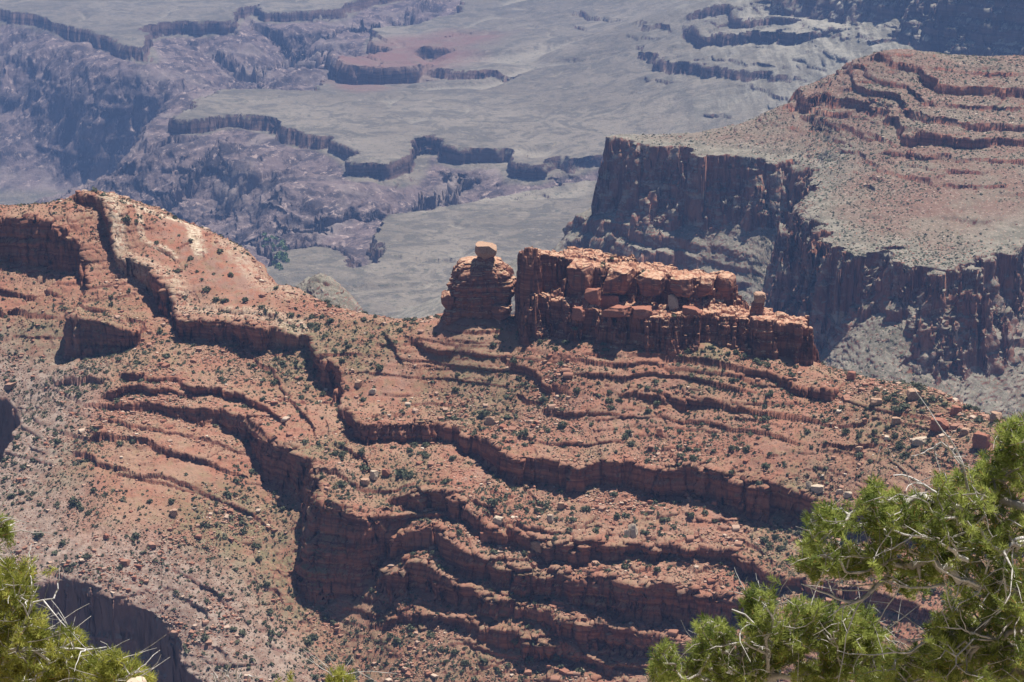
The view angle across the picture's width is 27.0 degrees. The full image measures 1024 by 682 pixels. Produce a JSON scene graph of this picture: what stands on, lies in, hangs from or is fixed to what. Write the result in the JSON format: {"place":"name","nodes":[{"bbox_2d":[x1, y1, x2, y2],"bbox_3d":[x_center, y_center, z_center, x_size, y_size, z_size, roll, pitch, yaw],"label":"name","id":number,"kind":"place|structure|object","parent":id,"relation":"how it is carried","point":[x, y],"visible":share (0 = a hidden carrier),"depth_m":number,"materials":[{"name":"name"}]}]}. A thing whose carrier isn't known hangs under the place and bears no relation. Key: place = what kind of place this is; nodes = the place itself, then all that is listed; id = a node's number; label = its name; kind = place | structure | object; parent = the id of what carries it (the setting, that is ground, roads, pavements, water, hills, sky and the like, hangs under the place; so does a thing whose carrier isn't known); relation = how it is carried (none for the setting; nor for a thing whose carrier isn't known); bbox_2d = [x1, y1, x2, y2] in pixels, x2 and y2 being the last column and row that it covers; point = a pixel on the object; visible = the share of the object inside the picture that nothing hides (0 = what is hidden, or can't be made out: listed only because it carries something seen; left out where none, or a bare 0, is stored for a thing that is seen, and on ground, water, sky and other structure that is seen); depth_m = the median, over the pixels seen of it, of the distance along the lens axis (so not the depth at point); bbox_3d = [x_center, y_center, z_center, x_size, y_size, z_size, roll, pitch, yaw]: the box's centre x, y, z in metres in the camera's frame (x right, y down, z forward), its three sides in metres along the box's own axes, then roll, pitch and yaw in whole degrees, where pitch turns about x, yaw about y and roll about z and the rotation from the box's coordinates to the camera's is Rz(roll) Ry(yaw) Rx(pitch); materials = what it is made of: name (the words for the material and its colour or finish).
{"place":"outdoors","nodes":[
{"label":"outdoors","id":0,"kind":"place"},
{"bbox_2d":[296,273,362,311],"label":"knoll","id":1,"kind":"structure","parent":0,"point":[320,286],"depth_m":1815.13,"materials":[{"name":"beige stone"}]},
{"bbox_2d":[0,191,1023,681],"bbox_3d":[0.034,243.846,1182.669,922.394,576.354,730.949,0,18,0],"label":"ridge","id":2,"kind":"structure","parent":0,"point":[344,553],"depth_m":1067.31,"materials":[{"name":"red stone"}]},
{"bbox_2d":[32,530,43,538],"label":"juniper shrub","id":3,"kind":"object","parent":2,"relation":"on","point":[37,535],"visible":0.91,"depth_m":1071.33,"materials":[{"name":"green plant"}]},
{"bbox_2d":[58,539,66,545],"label":"juniper shrub","id":4,"kind":"object","parent":2,"relation":"on","point":[63,542],"visible":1,"depth_m":1060.88,"materials":[{"name":"green plant"}]},
{"bbox_2d":[68,496,79,505],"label":"juniper shrub","id":5,"kind":"object","parent":2,"relation":"on","point":[73,500],"visible":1,"depth_m":1085.43,"materials":[{"name":"green plant"}]},
{"bbox_2d":[83,553,92,558],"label":"juniper shrub","id":6,"kind":"object","parent":2,"relation":"on","point":[86,555],"visible":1,"depth_m":1046.53,"materials":[{"name":"green plant"}]},
{"bbox_2d":[121,214,130,221],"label":"juniper shrub","id":7,"kind":"object","parent":2,"relation":"on","point":[127,218],"visible":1,"depth_m":1263.27,"materials":[{"name":"green plant"}]},
{"bbox_2d":[169,508,177,516],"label":"boulder","id":8,"kind":"object","parent":2,"relation":"on","point":[173,512],"visible":1,"depth_m":1075.25,"materials":[{"name":"brown stone"}]},
{"bbox_2d":[200,633,209,640],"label":"juniper shrub","id":9,"kind":"object","parent":2,"relation":"on","point":[206,636],"visible":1,"depth_m":1020.82,"materials":[{"name":"green plant"}]},
{"bbox_2d":[202,286,210,291],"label":"juniper shrub","id":10,"kind":"object","parent":2,"relation":"on","point":[206,289],"visible":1,"depth_m":1225.27,"materials":[{"name":"green plant"}]},
{"bbox_2d":[211,297,220,301],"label":"juniper shrub","id":11,"kind":"object","parent":2,"relation":"on","point":[215,299],"visible":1,"depth_m":1216.61,"materials":[{"name":"green plant"}]},
{"bbox_2d":[223,490,232,497],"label":"juniper shrub","id":12,"kind":"object","parent":2,"relation":"on","point":[228,493],"visible":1,"depth_m":1092.42,"materials":[{"name":"green plant"}]},
{"bbox_2d":[238,628,245,635],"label":"juniper shrub","id":13,"kind":"object","parent":2,"relation":"on","point":[242,631],"visible":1,"depth_m":1023.43,"materials":[{"name":"green plant"}]},
{"bbox_2d":[268,628,274,634],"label":"juniper shrub","id":14,"kind":"object","parent":2,"relation":"on","point":[271,632],"visible":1,"depth_m":1028.13,"materials":[{"name":"green plant"}]},
{"bbox_2d":[304,639,311,645],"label":"juniper shrub","id":15,"kind":"object","parent":2,"relation":"on","point":[309,642],"visible":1,"depth_m":1033.12,"materials":[{"name":"green plant"}]},
{"bbox_2d":[308,633,315,639],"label":"juniper shrub","id":16,"kind":"object","parent":2,"relation":"on","point":[312,636],"visible":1,"depth_m":1037.22,"materials":[{"name":"green plant"}]},
{"bbox_2d":[325,655,331,662],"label":"juniper shrub","id":17,"kind":"object","parent":2,"relation":"on","point":[327,659],"visible":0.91,"depth_m":1028.11,"materials":[{"name":"green plant"}]},
{"bbox_2d":[331,449,340,455],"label":"juniper shrub","id":18,"kind":"object","parent":2,"relation":"on","point":[335,452],"visible":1,"depth_m":1085.34,"materials":[{"name":"green plant"}]},
{"bbox_2d":[354,380,361,388],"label":"boulder","id":19,"kind":"object","parent":2,"relation":"on","point":[357,383],"visible":1,"depth_m":1138.10,"materials":[{"name":"beige stone"}]},
{"bbox_2d":[359,462,369,471],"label":"juniper shrub","id":20,"kind":"object","parent":2,"relation":"on","point":[364,467],"visible":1,"depth_m":1077.53,"materials":[{"name":"green plant"}]},
{"bbox_2d":[360,478,369,484],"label":"boulder","id":21,"kind":"object","parent":2,"relation":"on","point":[365,481],"visible":1,"depth_m":1068.06,"materials":[{"name":"beige stone"}]},
{"bbox_2d":[370,470,377,479],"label":"boulder","id":22,"kind":"object","parent":2,"relation":"on","point":[373,474],"visible":1,"depth_m":1072.07,"materials":[{"name":"beige stone"}]},
{"bbox_2d":[375,363,383,370],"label":"juniper shrub","id":23,"kind":"object","parent":2,"relation":"on","point":[379,367],"visible":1,"depth_m":1143.59,"materials":[{"name":"green plant"}]},
{"bbox_2d":[382,469,390,476],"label":"boulder","id":24,"kind":"object","parent":2,"relation":"on","point":[386,472],"visible":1,"depth_m":1073.44,"materials":[{"name":"red stone"}]},
{"bbox_2d":[393,636,402,642],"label":"juniper shrub","id":25,"kind":"object","parent":2,"relation":"on","point":[397,639],"visible":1,"depth_m":1023.74,"materials":[{"name":"green plant"}]},
{"bbox_2d":[394,467,407,476],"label":"juniper shrub","id":26,"kind":"object","parent":2,"relation":"on","point":[401,472],"visible":1,"depth_m":1072.90,"materials":[{"name":"green plant"}]},
{"bbox_2d":[404,470,415,478],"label":"juniper shrub","id":27,"kind":"object","parent":2,"relation":"on","point":[410,474],"visible":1,"depth_m":1070.46,"materials":[{"name":"green plant"}]},
{"bbox_2d":[439,256,516,324],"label":"pedestal rock","id":28,"kind":"object","parent":2,"relation":"on","point":[479,288],"visible":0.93,"depth_m":1144.42,"materials":[{"name":"red stone"}]},
{"bbox_2d":[475,241,496,258],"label":"balanced boulder","id":29,"kind":"object","parent":28,"relation":"on","point":[484,250],"visible":1,"depth_m":1141.74,"materials":[{"name":"brown stone"}]},
{"bbox_2d":[479,658,487,663],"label":"juniper shrub","id":30,"kind":"object","parent":2,"relation":"on","point":[484,661],"visible":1,"depth_m":1010.44,"materials":[{"name":"green plant"}]},
{"bbox_2d":[480,531,487,541],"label":"boulder","id":31,"kind":"object","parent":2,"relation":"on","point":[483,536],"visible":1,"depth_m":1034.23,"materials":[{"name":"brown stone"}]},
{"bbox_2d":[478,410,489,417],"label":"juniper shrub","id":32,"kind":"object","parent":2,"relation":"on","point":[484,413],"visible":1,"depth_m":1106.70,"materials":[{"name":"green plant"}]},
{"bbox_2d":[484,416,495,424],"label":"boulder","id":33,"kind":"object","parent":2,"relation":"on","point":[490,420],"visible":1,"depth_m":1101.22,"materials":[{"name":"beige stone"}]},
{"bbox_2d":[485,498,497,506],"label":"juniper shrub","id":34,"kind":"object","parent":2,"relation":"on","point":[491,501],"visible":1,"depth_m":1042.18,"materials":[{"name":"green plant"}]},
{"bbox_2d":[493,515,503,523],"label":"boulder","id":35,"kind":"object","parent":2,"relation":"on","point":[497,519],"visible":1,"depth_m":1035.67,"materials":[{"name":"beige stone"}]},
{"bbox_2d":[0,186,1017,681],"bbox_3d":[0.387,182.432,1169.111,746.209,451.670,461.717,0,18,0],"label":"desert scrub","id":36,"kind":"object","parent":2,"relation":"on","point":[98,370],"visible":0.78,"depth_m":1073.78,"materials":[{"name":"green plant"}]},
{"bbox_2d":[0,190,1023,681],"bbox_3d":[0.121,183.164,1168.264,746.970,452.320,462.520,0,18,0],"label":"rubble","id":37,"kind":"object","parent":2,"relation":"on","point":[600,506],"visible":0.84,"depth_m":1066.16,"materials":[{"name":"stone"}]},
{"bbox_2d":[518,429,528,436],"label":"juniper shrub","id":38,"kind":"object","parent":2,"relation":"on","point":[523,433],"visible":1,"depth_m":1080.75,"materials":[{"name":"green plant"}]},
{"bbox_2d":[525,655,533,662],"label":"juniper shrub","id":39,"kind":"object","parent":2,"relation":"on","point":[528,658],"visible":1,"depth_m":1012.45,"materials":[{"name":"green plant"}]},
{"bbox_2d":[530,541,541,552],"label":"boulder","id":40,"kind":"object","parent":2,"relation":"on","point":[536,546],"visible":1,"depth_m":1029.88,"materials":[{"name":"stone"}]},
{"bbox_2d":[547,514,553,522],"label":"boulder","id":41,"kind":"object","parent":2,"relation":"on","point":[550,518],"visible":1,"depth_m":1039.81,"materials":[{"name":"beige stone"}]},
{"bbox_2d":[553,653,562,660],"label":"juniper shrub","id":42,"kind":"object","parent":2,"relation":"on","point":[558,657],"visible":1,"depth_m":1012.29,"materials":[{"name":"green plant"}]},
{"bbox_2d":[557,502,564,508],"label":"boulder","id":43,"kind":"object","parent":2,"relation":"on","point":[560,505],"visible":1,"depth_m":1046.20,"materials":[{"name":"beige stone"}]},
{"bbox_2d":[557,420,568,428],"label":"juniper shrub","id":44,"kind":"object","parent":2,"relation":"on","point":[562,424],"visible":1,"depth_m":1080.62,"materials":[{"name":"green plant"}]},
{"bbox_2d":[575,667,584,675],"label":"juniper shrub","id":45,"kind":"object","parent":2,"relation":"on","point":[581,670],"visible":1,"depth_m":1006.13,"materials":[{"name":"green plant"}]},
{"bbox_2d":[583,505,591,512],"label":"juniper shrub","id":46,"kind":"object","parent":2,"relation":"on","point":[586,507],"visible":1,"depth_m":1043.40,"materials":[{"name":"green plant"}]},
{"bbox_2d":[605,397,613,402],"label":"juniper shrub","id":47,"kind":"object","parent":2,"relation":"on","point":[609,399],"visible":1,"depth_m":1086.77,"materials":[{"name":"green plant"}]},
{"bbox_2d":[621,561,629,569],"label":"juniper shrub","id":48,"kind":"object","parent":2,"relation":"on","point":[626,565],"visible":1,"depth_m":1018.40,"materials":[{"name":"green plant"}]},
{"bbox_2d":[624,530,629,537],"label":"boulder","id":49,"kind":"object","parent":2,"relation":"on","point":[627,532],"visible":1,"depth_m":1029.67,"materials":[{"name":"grey stone"}]},
{"bbox_2d":[628,523,637,537],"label":"boulder","id":50,"kind":"object","parent":2,"relation":"on","point":[632,529],"visible":1,"depth_m":1029.32,"materials":[{"name":"grey stone"}]},
{"bbox_2d":[656,429,663,437],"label":"boulder","id":51,"kind":"object","parent":2,"relation":"on","point":[659,432],"visible":1,"depth_m":1071.98,"materials":[{"name":"red stone"}]},
{"bbox_2d":[514,246,820,365],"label":"rock butte","id":52,"kind":"object","parent":2,"relation":"on","point":[552,286],"visible":0.96,"depth_m":1120.21,"materials":[{"name":"red stone"}]},
{"bbox_2d":[571,306,584,320],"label":"boulder","id":53,"kind":"object","parent":52,"relation":"on","point":[578,313],"visible":1,"depth_m":1116.82,"materials":[{"name":"brown stone"}]},
{"bbox_2d":[584,288,600,305],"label":"boulder","id":54,"kind":"object","parent":52,"relation":"on","point":[592,296],"visible":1,"depth_m":1120.57,"materials":[{"name":"brown stone"}]},
{"bbox_2d":[601,294,618,308],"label":"boulder","id":55,"kind":"object","parent":52,"relation":"on","point":[608,301],"visible":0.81,"depth_m":1124.14,"materials":[{"name":"brown stone"}]},
{"bbox_2d":[601,305,631,317],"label":"boulder","id":56,"kind":"object","parent":52,"relation":"on","point":[619,311],"visible":1,"depth_m":1105.98,"materials":[{"name":"brown stone"}]},
{"bbox_2d":[631,306,652,319],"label":"boulder","id":57,"kind":"object","parent":52,"relation":"on","point":[642,312],"visible":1,"depth_m":1105.10,"materials":[{"name":"brown stone"}]},
{"bbox_2d":[668,294,678,309],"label":"boulder","id":58,"kind":"object","parent":52,"relation":"on","point":[673,304],"visible":1,"depth_m":1119.67,"materials":[{"name":"grey stone"}]},
{"bbox_2d":[682,305,702,317],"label":"boulder","id":59,"kind":"object","parent":52,"relation":"on","point":[691,310],"visible":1,"depth_m":1104.61,"materials":[{"name":"brown stone"}]},
{"bbox_2d":[749,291,765,315],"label":"rock spire","id":60,"kind":"object","parent":52,"relation":"on","point":[757,306],"visible":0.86,"depth_m":1100.78,"materials":[{"name":"red stone"}]},
{"bbox_2d":[776,313,784,317],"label":"boulder","id":61,"kind":"object","parent":52,"relation":"on","point":[780,315],"visible":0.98,"depth_m":1108.03,"materials":[{"name":"brown stone"}]},
{"bbox_2d":[741,445,749,451],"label":"juniper shrub","id":62,"kind":"object","parent":2,"relation":"on","point":[744,448],"visible":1,"depth_m":1049.65,"materials":[{"name":"green plant"}]},
{"bbox_2d":[761,462,770,468],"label":"juniper shrub","id":63,"kind":"object","parent":2,"relation":"on","point":[765,465],"visible":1,"depth_m":1036.30,"materials":[{"name":"green plant"}]},
{"bbox_2d":[810,484,823,492],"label":"boulder","id":64,"kind":"object","parent":2,"relation":"on","point":[817,488],"visible":1,"depth_m":1017.38,"materials":[{"name":"beige stone"}]},
{"bbox_2d":[842,427,849,434],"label":"juniper shrub","id":65,"kind":"object","parent":2,"relation":"on","point":[845,430],"visible":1,"depth_m":1038.44,"materials":[{"name":"green plant"}]},
{"bbox_2d":[843,491,852,497],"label":"boulder","id":66,"kind":"object","parent":2,"relation":"on","point":[848,494],"visible":0.97,"depth_m":1007.74,"materials":[{"name":"beige stone"}]},
{"bbox_2d":[847,371,855,379],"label":"boulder","id":67,"kind":"object","parent":2,"relation":"on","point":[851,375],"visible":1,"depth_m":1073.91,"materials":[{"name":"red stone"}]},
{"bbox_2d":[854,452,862,457],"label":"juniper shrub","id":68,"kind":"object","parent":2,"relation":"on","point":[858,455],"visible":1,"depth_m":1023.63,"materials":[{"name":"green plant"}]},
{"bbox_2d":[855,446,862,451],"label":"boulder","id":69,"kind":"object","parent":2,"relation":"on","point":[858,448],"visible":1,"depth_m":1026.82,"materials":[{"name":"beige stone"}]},
{"bbox_2d":[870,398,882,405],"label":"boulder","id":70,"kind":"object","parent":2,"relation":"on","point":[875,401],"visible":1,"depth_m":1044.34,"materials":[{"name":"beige stone"}]},
{"bbox_2d":[882,395,891,400],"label":"juniper shrub","id":71,"kind":"object","parent":2,"relation":"on","point":[887,397],"visible":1,"depth_m":1044.87,"materials":[{"name":"green plant"}]},
{"bbox_2d":[891,416,900,424],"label":"boulder","id":72,"kind":"object","parent":2,"relation":"on","point":[896,420],"visible":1,"depth_m":1029.95,"materials":[{"name":"beige stone"}]},
{"bbox_2d":[892,406,904,413],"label":"juniper shrub","id":73,"kind":"object","parent":2,"relation":"on","point":[898,409],"visible":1,"depth_m":1034.60,"materials":[{"name":"green plant"}]},
{"bbox_2d":[900,403,909,408],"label":"juniper shrub","id":74,"kind":"object","parent":2,"relation":"on","point":[904,405],"visible":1,"depth_m":1035.92,"materials":[{"name":"green plant"}]},
{"bbox_2d":[907,388,920,400],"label":"boulder","id":75,"kind":"object","parent":2,"relation":"on","point":[912,394],"visible":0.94,"depth_m":1039.01,"materials":[{"name":"beige stone"}]},
{"bbox_2d":[912,436,926,445],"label":"boulder","id":76,"kind":"object","parent":2,"relation":"on","point":[918,441],"visible":1,"depth_m":1010.74,"materials":[{"name":"beige stone"}]},
{"bbox_2d":[917,398,925,404],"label":"juniper shrub","id":77,"kind":"object","parent":2,"relation":"on","point":[920,401],"visible":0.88,"depth_m":1034.71,"materials":[{"name":"green plant"}]},
{"bbox_2d":[929,395,937,401],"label":"juniper shrub","id":78,"kind":"object","parent":2,"relation":"on","point":[931,398],"visible":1,"depth_m":1035.01,"materials":[{"name":"green plant"}]},
{"bbox_2d":[930,417,948,431],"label":"boulder","id":79,"kind":"object","parent":2,"relation":"on","point":[942,423],"visible":0.94,"depth_m":1013.67,"materials":[{"name":"red stone"}]},
{"bbox_2d":[950,405,961,414],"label":"boulder","id":80,"kind":"object","parent":2,"relation":"on","point":[956,409],"visible":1,"depth_m":1022.66,"materials":[{"name":"red stone"}]},
{"bbox_2d":[960,427,968,435],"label":"boulder","id":81,"kind":"object","parent":2,"relation":"on","point":[964,430],"visible":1,"depth_m":999.83,"materials":[{"name":"beige stone"}]},
{"bbox_2d":[961,404,972,409],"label":"juniper shrub","id":82,"kind":"object","parent":2,"relation":"on","point":[968,406],"visible":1,"depth_m":1027.71,"materials":[{"name":"green plant"}]},
{"bbox_2d":[975,416,982,422],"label":"juniper shrub","id":83,"kind":"object","parent":2,"relation":"on","point":[977,419],"visible":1,"depth_m":1008.60,"materials":[{"name":"green plant"}]},
{"bbox_2d":[972,430,990,450],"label":"boulder","id":84,"kind":"object","parent":2,"relation":"on","point":[981,440],"visible":0.99,"depth_m":984.26,"materials":[{"name":"red stone"}]},
{"bbox_2d":[989,411,1001,421],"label":"boulder","id":85,"kind":"object","parent":2,"relation":"on","point":[995,414],"visible":0.88,"depth_m":1002.08,"materials":[{"name":"beige stone"}]},
{"bbox_2d":[0,0,1023,316],"bbox_3d":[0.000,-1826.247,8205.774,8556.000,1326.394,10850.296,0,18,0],"label":"canyon floor","id":86,"kind":"structure","parent":0,"point":[386,158],"depth_m":5001.60,"materials":[{"name":"stone"}]},
{"bbox_2d":[261,231,289,269],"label":"cottonwood grove","id":87,"kind":"object","parent":86,"relation":"on","point":[281,254],"visible":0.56,"depth_m":3852.72,"materials":[{"name":"green plant"}]},
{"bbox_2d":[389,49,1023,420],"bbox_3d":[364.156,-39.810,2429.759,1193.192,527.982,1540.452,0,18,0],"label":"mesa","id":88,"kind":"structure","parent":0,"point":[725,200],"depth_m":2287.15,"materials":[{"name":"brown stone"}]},
{"bbox_2d":[575,49,1023,415],"bbox_3d":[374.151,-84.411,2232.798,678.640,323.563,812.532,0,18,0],"label":"mesa scrub","id":89,"kind":"object","parent":88,"relation":"on","point":[916,159],"visible":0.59,"depth_m":2314.89,"materials":[{"name":"green plant"}]},
{"bbox_2d":[590,52,1023,417],"bbox_3d":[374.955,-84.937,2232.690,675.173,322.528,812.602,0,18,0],"label":"mesa rubble","id":90,"kind":"object","parent":88,"relation":"on","point":[885,174],"visible":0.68,"depth_m":2289.77,"materials":[{"name":"stone"}]},
{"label":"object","id":91,"kind":"structure","parent":0,"visible":0},
{"bbox_2d":[0,480,59,562],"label":"pinyon pine","id":92,"kind":"object","parent":91,"relation":"on","point":[6,526],"visible":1,"depth_m":13.53,"materials":[{"name":"green plant"}]},
{"bbox_2d":[0,539,129,681],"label":"pinyon pine","id":93,"kind":"object","parent":91,"relation":"on","point":[32,652],"visible":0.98,"depth_m":14.40,"materials":[{"name":"green plant"}]},
{"bbox_2d":[58,634,169,681],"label":"feathery bush","id":94,"kind":"object","parent":91,"relation":"on","point":[111,667],"visible":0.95,"depth_m":14.10,"materials":[{"name":"green plant"}]},
{"bbox_2d":[127,676,146,681],"bbox_3d":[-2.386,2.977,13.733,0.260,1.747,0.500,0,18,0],"label":"boulder","id":95,"kind":"object","parent":91,"relation":"on","point":[139,679],"visible":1,"depth_m":13.57,"materials":[{"name":"beige stone"}]},
{"bbox_2d":[212,662,260,681],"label":"dead shrub","id":96,"kind":"object","parent":91,"relation":"on","point":[227,675],"visible":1,"depth_m":14.88,"materials":[{"name":"grey plant"}]},
{"bbox_2d":[275,650,397,681],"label":"young pinyon","id":97,"kind":"object","parent":91,"relation":"on","point":[339,675],"visible":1,"depth_m":19.25,"materials":[{"name":"green plant"}]},
{"bbox_2d":[646,567,917,681],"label":"pinyon pine","id":98,"kind":"object","parent":91,"relation":"on","point":[724,662],"visible":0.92,"depth_m":16.44,"materials":[{"name":"green plant"}]},
{"bbox_2d":[779,382,1023,681],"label":"pinyon pine","id":99,"kind":"object","parent":91,"relation":"on","point":[947,514],"visible":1,"depth_m":14.92,"materials":[{"name":"green plant"}]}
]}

